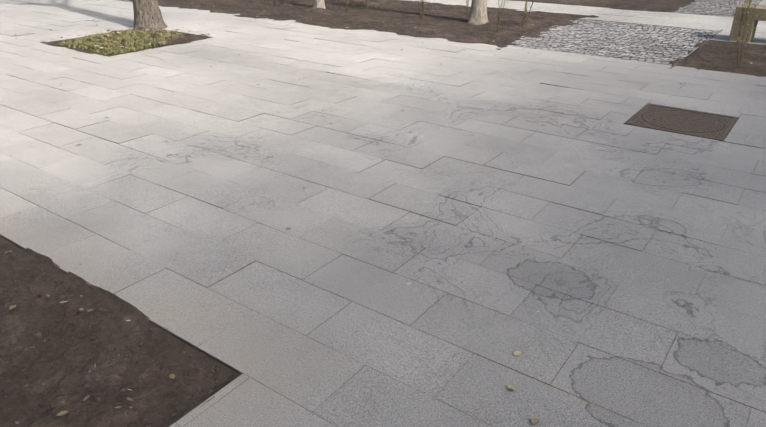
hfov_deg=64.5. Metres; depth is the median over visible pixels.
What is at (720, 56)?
soil bed
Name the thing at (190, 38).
tree pit soil
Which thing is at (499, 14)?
shrub
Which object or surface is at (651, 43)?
cobble paving
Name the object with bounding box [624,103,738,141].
manhole cover
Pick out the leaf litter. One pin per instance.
(534, 420)
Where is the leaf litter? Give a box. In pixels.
[0,0,742,423]
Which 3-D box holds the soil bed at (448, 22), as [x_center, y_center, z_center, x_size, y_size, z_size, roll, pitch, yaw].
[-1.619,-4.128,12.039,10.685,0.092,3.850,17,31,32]
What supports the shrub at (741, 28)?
on the soil bed at (720, 56)
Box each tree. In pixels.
[132,0,167,30]
[312,0,325,8]
[467,0,487,24]
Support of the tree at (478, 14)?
on the soil bed at (448, 22)
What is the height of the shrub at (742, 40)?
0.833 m
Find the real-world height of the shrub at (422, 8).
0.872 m
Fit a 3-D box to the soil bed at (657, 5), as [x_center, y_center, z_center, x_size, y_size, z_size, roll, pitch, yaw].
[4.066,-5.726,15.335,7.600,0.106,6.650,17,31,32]
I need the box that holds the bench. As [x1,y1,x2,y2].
[728,4,765,42]
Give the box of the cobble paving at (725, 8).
[670,0,761,16]
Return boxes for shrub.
[418,0,426,19]
[496,0,507,31]
[519,1,526,27]
[524,0,533,23]
[734,0,758,65]
[736,0,752,45]
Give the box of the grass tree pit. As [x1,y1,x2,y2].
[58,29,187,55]
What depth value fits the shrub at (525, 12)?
9.40 m
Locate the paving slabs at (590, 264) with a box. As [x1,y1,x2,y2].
[0,0,765,426]
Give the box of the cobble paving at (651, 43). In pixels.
[500,19,720,64]
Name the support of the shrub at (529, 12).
on the soil bed at (448, 22)
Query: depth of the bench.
8.27 m
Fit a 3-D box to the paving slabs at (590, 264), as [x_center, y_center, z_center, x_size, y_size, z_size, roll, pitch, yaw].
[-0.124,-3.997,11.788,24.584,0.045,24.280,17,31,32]
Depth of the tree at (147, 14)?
9.23 m
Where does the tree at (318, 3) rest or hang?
on the soil bed at (448, 22)
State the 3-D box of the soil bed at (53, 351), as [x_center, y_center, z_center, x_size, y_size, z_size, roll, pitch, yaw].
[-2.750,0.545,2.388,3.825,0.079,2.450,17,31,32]
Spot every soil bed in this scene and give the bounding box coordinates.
[0,236,239,426]
[119,0,598,49]
[510,0,695,11]
[670,39,765,76]
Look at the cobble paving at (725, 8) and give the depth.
11.67 m
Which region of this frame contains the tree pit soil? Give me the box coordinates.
[40,29,210,56]

